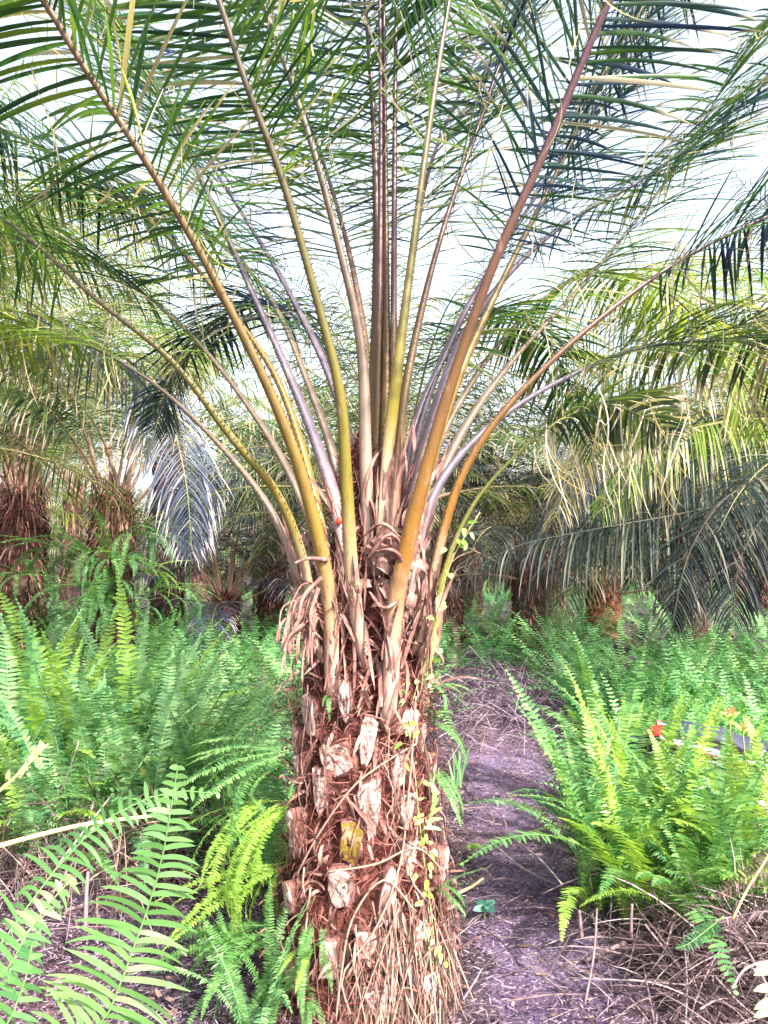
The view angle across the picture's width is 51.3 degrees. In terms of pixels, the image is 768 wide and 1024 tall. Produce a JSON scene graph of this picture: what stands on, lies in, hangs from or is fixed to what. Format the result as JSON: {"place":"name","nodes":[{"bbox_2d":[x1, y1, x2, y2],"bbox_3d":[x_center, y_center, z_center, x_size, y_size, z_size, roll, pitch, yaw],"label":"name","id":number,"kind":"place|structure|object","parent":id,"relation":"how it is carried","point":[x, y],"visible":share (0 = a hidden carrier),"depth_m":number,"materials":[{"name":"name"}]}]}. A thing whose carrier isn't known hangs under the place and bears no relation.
{"place":"outdoors","nodes":[
{"label":"outdoors","id":0,"kind":"place"},
{"bbox_2d":[0,564,767,1023],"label":"ground","id":1,"kind":"structure","parent":0,"point":[482,1002],"depth_m":3.16,"materials":[{"name":"brown soil"}]},
{"bbox_2d":[0,740,48,791],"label":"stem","id":2,"kind":"object","parent":1,"relation":"on","point":[35,753],"visible":1,"depth_m":1.50,"materials":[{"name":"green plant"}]},
{"bbox_2d":[0,874,76,1023],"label":"fern","id":3,"kind":"object","parent":1,"relation":"on","point":[23,967],"visible":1,"depth_m":1.30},
{"bbox_2d":[0,398,108,533],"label":"oil palm","id":4,"kind":"object","parent":1,"relation":"on","point":[65,516],"visible":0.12,"depth_m":15.18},
{"bbox_2d":[0,608,142,847],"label":"fern","id":5,"kind":"object","parent":1,"relation":"on","point":[22,706],"visible":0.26,"depth_m":3.87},
{"bbox_2d":[0,815,151,847],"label":"dry stem","id":6,"kind":"object","parent":1,"relation":"on","point":[29,837],"visible":0.77,"depth_m":1.93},
{"bbox_2d":[0,681,155,872],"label":"fern","id":7,"kind":"object","parent":1,"relation":"on","point":[18,814],"visible":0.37,"depth_m":3.56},
{"bbox_2d":[83,872,89,926],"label":"dry stem","id":8,"kind":"object","parent":1,"relation":"on","point":[86,899],"visible":0.86,"depth_m":2.83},
{"bbox_2d":[0,371,193,617],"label":"oil palm","id":9,"kind":"object","parent":1,"relation":"on","point":[75,534],"visible":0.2,"depth_m":20.79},
{"bbox_2d":[0,261,200,675],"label":"oil palm","id":10,"kind":"object","parent":1,"relation":"on","point":[21,515],"visible":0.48,"depth_m":8.40,"materials":[{"name":"plant"}]},
{"bbox_2d":[0,640,217,885],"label":"fern","id":11,"kind":"object","parent":1,"relation":"on","point":[89,765],"visible":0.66,"depth_m":3.54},
{"bbox_2d":[0,764,219,1023],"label":"fern","id":12,"kind":"object","parent":1,"relation":"on","point":[88,1004],"visible":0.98,"depth_m":1.22,"materials":[{"name":"plant"}]},
{"bbox_2d":[0,598,226,801],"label":"fern","id":13,"kind":"object","parent":1,"relation":"on","point":[31,707],"visible":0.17,"depth_m":4.16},
{"bbox_2d":[0,149,240,493],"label":"oil palm","id":14,"kind":"object","parent":1,"relation":"on","point":[34,449],"visible":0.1,"depth_m":12.41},
{"bbox_2d":[0,116,254,560],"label":"oil palm","id":15,"kind":"object","parent":1,"relation":"on","point":[134,377],"visible":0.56,"depth_m":5.89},
{"bbox_2d":[0,43,264,438],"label":"oil palm","id":16,"kind":"object","parent":1,"relation":"on","point":[107,251],"visible":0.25,"depth_m":8.98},
{"bbox_2d":[0,632,268,885],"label":"fern","id":17,"kind":"object","parent":1,"relation":"on","point":[160,771],"visible":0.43,"depth_m":3.70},
{"bbox_2d":[28,602,256,765],"bbox_3d":[-1.392,1.065,4.701,1.281,1.104,1.553,1,-4,-20],"label":"fern","id":18,"kind":"object","parent":1,"relation":"on","point":[142,681],"visible":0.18,"depth_m":4.76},
{"bbox_2d":[0,751,286,961],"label":"dead stem heap","id":19,"kind":"object","parent":1,"relation":"on","point":[113,846],"visible":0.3,"depth_m":3.43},
{"bbox_2d":[0,721,287,965],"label":"dead stem heap","id":20,"kind":"object","parent":1,"relation":"on","point":[5,853],"visible":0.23,"depth_m":3.44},
{"bbox_2d":[3,652,288,841],"bbox_3d":[-2.878,1.475,5.905,5.113,0.719,4.758,0,-3,0],"label":"fern","id":21,"kind":"object","parent":1,"relation":"on","point":[201,736],"visible":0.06,"depth_m":4.56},
{"bbox_2d":[0,568,294,796],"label":"fern","id":22,"kind":"object","parent":1,"relation":"on","point":[127,688],"visible":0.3,"depth_m":4.22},
{"bbox_2d":[0,642,302,883],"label":"fern undergrowth","id":23,"kind":"object","parent":1,"relation":"on","point":[268,732],"visible":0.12,"depth_m":4.92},
{"bbox_2d":[34,754,293,956],"bbox_3d":[-0.783,1.568,3.800,1.610,0.718,1.690,2,-4,-28],"label":"dead stem heap","id":24,"kind":"object","parent":1,"relation":"on","point":[202,851],"visible":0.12,"depth_m":3.53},
{"bbox_2d":[54,640,282,799],"bbox_3d":[-1.229,1.148,4.463,1.405,0.896,1.044,-2,-4,35],"label":"fern","id":25,"kind":"object","parent":1,"relation":"on","point":[200,687],"visible":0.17,"depth_m":4.35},
{"bbox_2d":[0,229,337,683],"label":"oil palm","id":26,"kind":"object","parent":1,"relation":"on","point":[92,542],"visible":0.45,"depth_m":7.58,"materials":[{"name":"plant"}]},
{"bbox_2d":[0,548,62,608],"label":"fern","id":27,"kind":"object","parent":26,"relation":"attached to","point":[29,567],"visible":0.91,"depth_m":8.03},
{"bbox_2d":[0,593,73,649],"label":"fern","id":28,"kind":"object","parent":26,"relation":"attached to","point":[8,625],"visible":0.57,"depth_m":8.03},
{"bbox_2d":[0,518,92,600],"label":"fern","id":29,"kind":"object","parent":26,"relation":"attached to","point":[67,555],"visible":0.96,"depth_m":7.61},
{"bbox_2d":[9,582,93,671],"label":"fern","id":30,"kind":"object","parent":26,"relation":"attached to","point":[54,624],"visible":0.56,"depth_m":7.35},
{"bbox_2d":[12,574,114,641],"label":"fern","id":31,"kind":"object","parent":26,"relation":"attached to","point":[96,588],"visible":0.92,"depth_m":7.21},
{"bbox_2d":[34,548,95,590],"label":"fern","id":32,"kind":"object","parent":26,"relation":"attached to","point":[85,573],"visible":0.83,"depth_m":7.63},
{"bbox_2d":[42,525,89,575],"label":"fern","id":33,"kind":"object","parent":26,"relation":"attached to","point":[70,537],"visible":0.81,"depth_m":7.78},
{"bbox_2d":[57,598,131,638],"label":"fern","id":34,"kind":"object","parent":26,"relation":"attached to","point":[97,630],"visible":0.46,"depth_m":7.43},
{"bbox_2d":[80,548,131,600],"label":"fern","id":35,"kind":"object","parent":26,"relation":"attached to","point":[105,573],"visible":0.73,"depth_m":7.49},
{"bbox_2d":[91,562,136,607],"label":"fern","id":36,"kind":"object","parent":26,"relation":"attached to","point":[126,585],"visible":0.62,"depth_m":7.61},
{"bbox_2d":[83,506,176,588],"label":"fern","id":37,"kind":"object","parent":26,"relation":"attached to","point":[109,546],"visible":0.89,"depth_m":7.35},
{"bbox_2d":[95,536,172,579],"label":"fern","id":38,"kind":"object","parent":26,"relation":"attached to","point":[135,560],"visible":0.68,"depth_m":7.69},
{"bbox_2d":[104,586,167,634],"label":"fern","id":39,"kind":"object","parent":26,"relation":"attached to","point":[125,590],"visible":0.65,"depth_m":7.62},
{"bbox_2d":[111,510,191,575],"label":"fern","id":40,"kind":"object","parent":26,"relation":"attached to","point":[124,550],"visible":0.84,"depth_m":7.47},
{"bbox_2d":[137,549,188,596],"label":"fern","id":41,"kind":"object","parent":26,"relation":"attached to","point":[147,570],"visible":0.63,"depth_m":7.91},
{"bbox_2d":[144,575,217,629],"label":"fern","id":42,"kind":"object","parent":26,"relation":"attached to","point":[163,585],"visible":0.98,"depth_m":7.65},
{"bbox_2d":[1,225,336,638],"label":"oil palm","id":43,"kind":"object","parent":1,"relation":"on","point":[167,607],"visible":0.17,"depth_m":14.73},
{"bbox_2d":[118,419,245,600],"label":"oil palm","id":44,"kind":"object","parent":1,"relation":"on","point":[194,580],"visible":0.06,"depth_m":27.68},
{"bbox_2d":[62,425,334,662],"bbox_3d":[-2.562,0.592,13.443,4.871,3.863,5.093,0,-3,0],"label":"oil palm","id":45,"kind":"object","parent":1,"relation":"on","point":[226,604],"visible":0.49,"depth_m":13.05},
{"bbox_2d":[114,919,282,1023],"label":"fern","id":46,"kind":"object","parent":1,"relation":"on","point":[242,939],"visible":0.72,"depth_m":2.56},
{"bbox_2d":[117,671,290,842],"bbox_3d":[-0.945,1.230,3.952,1.081,0.801,0.928,-2,-4,26],"label":"fern","id":47,"kind":"object","parent":1,"relation":"on","point":[185,749],"visible":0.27,"depth_m":4.03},
{"bbox_2d":[0,846,413,1023],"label":"leaf litter","id":48,"kind":"object","parent":1,"relation":"on","point":[117,1004],"visible":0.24,"depth_m":2.88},
{"bbox_2d":[136,748,287,864],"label":"fern","id":49,"kind":"object","parent":1,"relation":"on","point":[214,803],"visible":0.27,"depth_m":3.67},
{"bbox_2d":[127,695,298,904],"bbox_3d":[-0.524,1.256,3.475,1.159,0.837,0.883,0,-3,0],"label":"fern","id":50,"kind":"object","parent":1,"relation":"on","point":[267,847],"visible":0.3,"depth_m":3.38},
{"bbox_2d":[175,720,297,863],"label":"fern","id":51,"kind":"object","parent":1,"relation":"on","point":[227,802],"visible":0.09,"depth_m":3.75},
{"bbox_2d":[150,878,327,1023],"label":"fern","id":52,"kind":"object","parent":1,"relation":"on","point":[269,1004],"visible":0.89,"depth_m":2.48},
{"bbox_2d":[139,391,338,618],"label":"oil palm","id":53,"kind":"object","parent":1,"relation":"on","point":[253,603],"visible":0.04,"depth_m":19.72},
{"bbox_2d":[71,384,429,640],"bbox_3d":[-2.224,-0.005,15.062,6.395,5.228,7.022,0,-3,0],"label":"oil palm","id":54,"kind":"object","parent":1,"relation":"on","point":[269,606],"visible":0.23,"depth_m":14.68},
{"bbox_2d":[300,991,326,1023],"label":"fern","id":55,"kind":"object","parent":1,"relation":"on","point":[309,1016],"visible":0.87,"depth_m":2.41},
{"bbox_2d":[170,330,514,573],"bbox_3d":[-0.437,-0.258,12.416,5.242,5.326,5.064,0,-3,0],"label":"oil palm","id":56,"kind":"object","parent":1,"relation":"on","point":[259,451],"visible":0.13,"depth_m":11.40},
{"bbox_2d":[190,642,496,752],"bbox_3d":[-0.811,1.681,6.908,3.554,1.352,3.204,0,-3,0],"label":"dead stem heap","id":57,"kind":"object","parent":1,"relation":"on","point":[265,676],"visible":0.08,"depth_m":6.77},
{"bbox_2d":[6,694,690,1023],"bbox_3d":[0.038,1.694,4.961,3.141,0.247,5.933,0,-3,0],"label":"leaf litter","id":58,"kind":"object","parent":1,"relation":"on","point":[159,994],"visible":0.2,"depth_m":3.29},
{"bbox_2d":[0,480,755,600],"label":"distant vegetation","id":59,"kind":"object","parent":1,"relation":"on","point":[57,574],"visible":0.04,"depth_m":34.81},
{"bbox_2d":[133,241,631,655],"bbox_3d":[-0.064,-0.536,9.556,6.005,5.433,5.436,0,-3,0],"label":"oil palm","id":60,"kind":"object","parent":1,"relation":"on","point":[410,416],"visible":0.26,"depth_m":9.25,"materials":[{"name":"plant"}]},
{"bbox_2d":[0,0,767,1023],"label":"oil palm","id":61,"kind":"object","parent":1,"relation":"on","point":[352,842],"visible":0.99,"depth_m":2.68,"materials":[{"name":"green plant"}]},
{"bbox_2d":[155,861,285,974],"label":"fern","id":62,"kind":"object","parent":61,"relation":"attached to","point":[244,888],"visible":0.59,"depth_m":2.63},
{"bbox_2d":[161,733,292,862],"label":"fern","id":63,"kind":"object","parent":61,"relation":"attached to","point":[250,768],"visible":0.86,"depth_m":2.61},
{"bbox_2d":[171,799,290,932],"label":"fern","id":64,"kind":"object","parent":61,"relation":"attached to","point":[260,830],"visible":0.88,"depth_m":2.58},
{"bbox_2d":[214,753,285,812],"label":"fern","id":65,"kind":"object","parent":61,"relation":"attached to","point":[280,765],"visible":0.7,"depth_m":2.71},
{"bbox_2d":[226,685,291,770],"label":"fern","id":66,"kind":"object","parent":61,"relation":"attached to","point":[268,724],"visible":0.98,"depth_m":2.69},
{"bbox_2d":[269,947,312,992],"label":"fern","id":67,"kind":"object","parent":61,"relation":"attached to","point":[299,974],"visible":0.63,"depth_m":2.38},
{"bbox_2d":[296,920,332,1022],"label":"fern","id":68,"kind":"object","parent":61,"relation":"attached to","point":[303,946],"visible":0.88,"depth_m":2.42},
{"bbox_2d":[422,782,442,836],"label":"broadleaf plant","id":69,"kind":"object","parent":61,"relation":"attached to","point":[435,793],"visible":0.99,"depth_m":2.40,"materials":[{"name":"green plant"}]},
{"bbox_2d":[394,512,479,982],"bbox_3d":[0.158,0.736,2.493,0.158,1.468,0.299,2,-4,-32],"label":"climbing vine","id":70,"kind":"object","parent":61,"relation":"attached to","point":[429,895],"visible":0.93,"depth_m":2.51,"materials":[{"name":"green plant"}]},
{"bbox_2d":[428,769,463,828],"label":"fern","id":71,"kind":"object","parent":61,"relation":"attached to","point":[440,782],"visible":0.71,"depth_m":2.65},
{"bbox_2d":[426,683,474,714],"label":"fern","id":72,"kind":"object","parent":61,"relation":"attached to","point":[444,696],"visible":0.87,"depth_m":2.67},
{"bbox_2d":[425,701,481,766],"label":"fern","id":73,"kind":"object","parent":61,"relation":"attached to","point":[453,736],"visible":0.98,"depth_m":2.68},
{"bbox_2d":[432,868,484,919],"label":"fern","id":74,"kind":"object","parent":61,"relation":"attached to","point":[451,889],"visible":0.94,"depth_m":2.56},
{"bbox_2d":[0,575,767,738],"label":"fern undergrowth","id":75,"kind":"object","parent":1,"relation":"on","point":[693,652],"visible":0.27,"depth_m":9.64,"materials":[{"name":"plant"}]},
{"bbox_2d":[0,584,767,717],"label":"withered fern growth","id":76,"kind":"object","parent":1,"relation":"on","point":[549,661],"visible":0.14,"depth_m":10.15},
{"bbox_2d":[261,385,647,643],"bbox_3d":[1.061,0.019,14.131,6.588,4.840,6.863,0,-3,0],"label":"oil palm","id":77,"kind":"object","parent":1,"relation":"on","point":[455,604],"visible":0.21,"depth_m":13.63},
{"bbox_2d":[448,747,469,787],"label":"grass tuft","id":78,"kind":"object","parent":1,"relation":"on","point":[459,776],"visible":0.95,"depth_m":3.53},
{"bbox_2d":[428,432,592,616],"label":"oil palm","id":79,"kind":"object","parent":1,"relation":"on","point":[479,595],"visible":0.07,"depth_m":21.70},
{"bbox_2d":[421,646,622,786],"bbox_3d":[1.157,1.802,7.506,3.268,1.024,4.555,0,-3,0],"label":"dead stem heap","id":80,"kind":"object","parent":1,"relation":"on","point":[497,688],"visible":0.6,"depth_m":7.29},
{"bbox_2d":[431,409,688,627],"bbox_3d":[3.808,0.037,18.105,6.144,5.489,6.558,0,-3,0],"label":"oil palm","id":81,"kind":"object","parent":1,"relation":"on","point":[548,582],"visible":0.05,"depth_m":17.64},
{"bbox_2d":[466,695,657,861],"bbox_3d":[0.947,1.328,3.917,1.115,0.807,1.214,3,-4,-37],"label":"fern","id":82,"kind":"object","parent":1,"relation":"on","point":[523,807],"visible":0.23,"depth_m":3.97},
{"bbox_2d":[430,345,764,650],"bbox_3d":[2.386,-0.174,13.067,7.188,5.161,6.860,0,-3,0],"label":"oil palm","id":83,"kind":"object","parent":1,"relation":"on","point":[538,605],"visible":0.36,"depth_m":12.58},
{"bbox_2d":[447,833,767,1023],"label":"dead stem heap","id":84,"kind":"object","parent":1,"relation":"on","point":[735,938],"visible":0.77,"depth_m":2.59,"materials":[{"name":"plant"}]},
{"bbox_2d":[675,915,723,951],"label":"fern","id":85,"kind":"object","parent":84,"relation":"on","point":[706,927],"visible":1,"depth_m":2.42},
{"bbox_2d":[711,850,767,899],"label":"dead fern frond","id":86,"kind":"object","parent":84,"relation":"on","point":[741,875],"visible":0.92,"depth_m":2.52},
{"bbox_2d":[714,905,767,927],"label":"dead fern frond","id":87,"kind":"object","parent":84,"relation":"on","point":[736,920],"visible":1,"depth_m":2.41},
{"bbox_2d":[732,854,767,920],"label":"dry stem","id":88,"kind":"object","parent":84,"relation":"on","point":[747,889],"visible":1,"depth_m":2.43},
{"bbox_2d":[449,172,767,645],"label":"oil palm","id":89,"kind":"object","parent":1,"relation":"on","point":[726,522],"visible":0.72,"depth_m":5.98,"materials":[{"name":"plant"}]},
{"bbox_2d":[453,801,767,956],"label":"dead stem heap","id":90,"kind":"object","parent":1,"relation":"on","point":[547,868],"visible":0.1,"depth_m":3.29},
{"bbox_2d":[730,721,753,796],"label":"seedling","id":91,"kind":"object","parent":90,"relation":"on","point":[742,729],"visible":0.62,"depth_m":3.35,"materials":[{"name":"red plant"}]},
{"bbox_2d":[460,666,767,994],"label":"fern","id":92,"kind":"object","parent":1,"relation":"on","point":[684,787],"visible":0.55,"depth_m":3.07,"materials":[{"name":"plant"}]},
{"bbox_2d":[573,666,663,775],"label":"fern","id":93,"kind":"object","parent":1,"relation":"on","point":[610,731],"visible":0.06,"depth_m":5.42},
{"bbox_2d":[482,456,759,638],"bbox_3d":[4.146,0.570,14.969,4.876,3.966,5.175,0,-3,0],"label":"oil palm","id":94,"kind":"object","parent":1,"relation":"on","point":[613,605],"visible":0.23,"depth_m":14.66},
{"bbox_2d":[502,346,767,656],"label":"oil palm","id":95,"kind":"object","parent":1,"relation":"on","point":[704,628],"visible":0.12,"depth_m":11.65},
{"bbox_2d":[504,669,767,940],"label":"fern","id":96,"kind":"object","parent":1,"relation":"on","point":[572,790],"visible":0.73,"depth_m":3.18,"materials":[{"name":"plant"}]},
{"bbox_2d":[513,624,761,800],"bbox_3d":[1.476,1.253,4.705,1.286,1.176,1.592,0,-3,0],"label":"fern","id":97,"kind":"object","parent":1,"relation":"on","point":[636,729],"visible":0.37,"depth_m":4.61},
{"bbox_2d":[526,649,767,887],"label":"fern undergrowth","id":98,"kind":"object","parent":1,"relation":"on","point":[757,714],"visible":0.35,"depth_m":6.54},
{"bbox_2d":[574,389,754,616],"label":"oil palm","id":99,"kind":"object","parent":1,"relation":"on","point":[661,531],"visible":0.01,"depth_m":20.73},
{"bbox_2d":[570,212,767,557],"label":"oil palm","id":100,"kind":"object","parent":1,"relation":"on","point":[694,371],"visible":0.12,"depth_m":9.94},
{"bbox_2d":[607,733,734,831],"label":"fern","id":101,"kind":"object","parent":1,"relation":"on","point":[636,768],"visible":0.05,"depth_m":4.02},
{"bbox_2d":[579,717,767,933],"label":"fern","id":102,"kind":"object","parent":1,"relation":"on","point":[679,863],"visible":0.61,"depth_m":2.98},
{"bbox_2d":[596,730,767,936],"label":"fern","id":103,"kind":"object","parent":1,"relation":"on","point":[737,835],"visible":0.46,"depth_m":2.93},
{"bbox_2d":[604,719,767,827],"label":"motorbike","id":104,"kind":"object","parent":1,"relation":"on","point":[737,738],"visible":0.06,"depth_m":4.61,"materials":[{"name":"metal"}]},
{"bbox_2d":[630,366,767,627],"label":"oil palm","id":105,"kind":"object","parent":1,"relation":"on","point":[765,605],"visible":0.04,"depth_m":16.78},
{"bbox_2d":[683,444,764,601],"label":"oil palm","id":106,"kind":"object","parent":1,"relation":"on","point":[738,558],"visible":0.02,"depth_m":28.70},
{"bbox_2d":[683,760,767,852],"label":"fern","id":107,"kind":"object","parent":1,"relation":"on","point":[759,794],"visible":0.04,"depth_m":3.95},
{"bbox_2d":[719,706,742,797],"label":"seedling","id":108,"kind":"object","parent":1,"relation":"on","point":[732,714],"visible":0.49,"depth_m":3.55,"materials":[{"name":"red plant"}]},
{"bbox_2d":[705,716,767,857],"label":"fern","id":109,"kind":"object","parent":1,"relation":"on","point":[751,734],"visible":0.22,"depth_m":3.94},
{"bbox_2d":[753,960,767,1016],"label":"broadleaf plant","id":110,"kind":"object","parent":1,"relation":"on","point":[761,969],"visible":1,"depth_m":1.83,"materials":[{"name":"white plant"}]},
{"bbox_2d":[0,0,767,562],"label":"sky","id":111,"kind":"structure","parent":0,"point":[458,256],"materials":[{"name":"white"}]},
{"bbox_2d":[445,675,661,1023],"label":"path","id":112,"kind":"structure","parent":0,"point":[544,987],"depth_m":3.27,"materials":[{"name":"soil"}]},
{"bbox_2d":[458,698,505,751],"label":"dead fern frond","id":113,"kind":"object","parent":112,"relation":"on","point":[484,729],"visible":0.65,"depth_m":6.64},
{"bbox_2d":[473,899,495,917],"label":"seedling","id":114,"kind":"object","parent":112,"relation":"on","point":[490,908],"visible":1,"depth_m":3.26,"materials":[{"name":"green plant"}]},
{"bbox_2d":[499,693,555,753],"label":"dead fern frond","id":115,"kind":"object","parent":112,"relation":"on","point":[524,724],"visible":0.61,"depth_m":6.72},
{"bbox_2d":[430,672,711,1023],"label":"leaf litter","id":116,"kind":"object","parent":112,"relation":"on","point":[553,987],"visible":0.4,"depth_m":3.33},
{"bbox_2d":[585,941,626,961],"bbox_3d":[0.783,1.550,2.817,0.152,0.065,0.024,0,-3,-7],"label":"stick","id":117,"kind":"object","parent":112,"relation":"on","point":[588,958],"visible":0.73,"depth_m":2.81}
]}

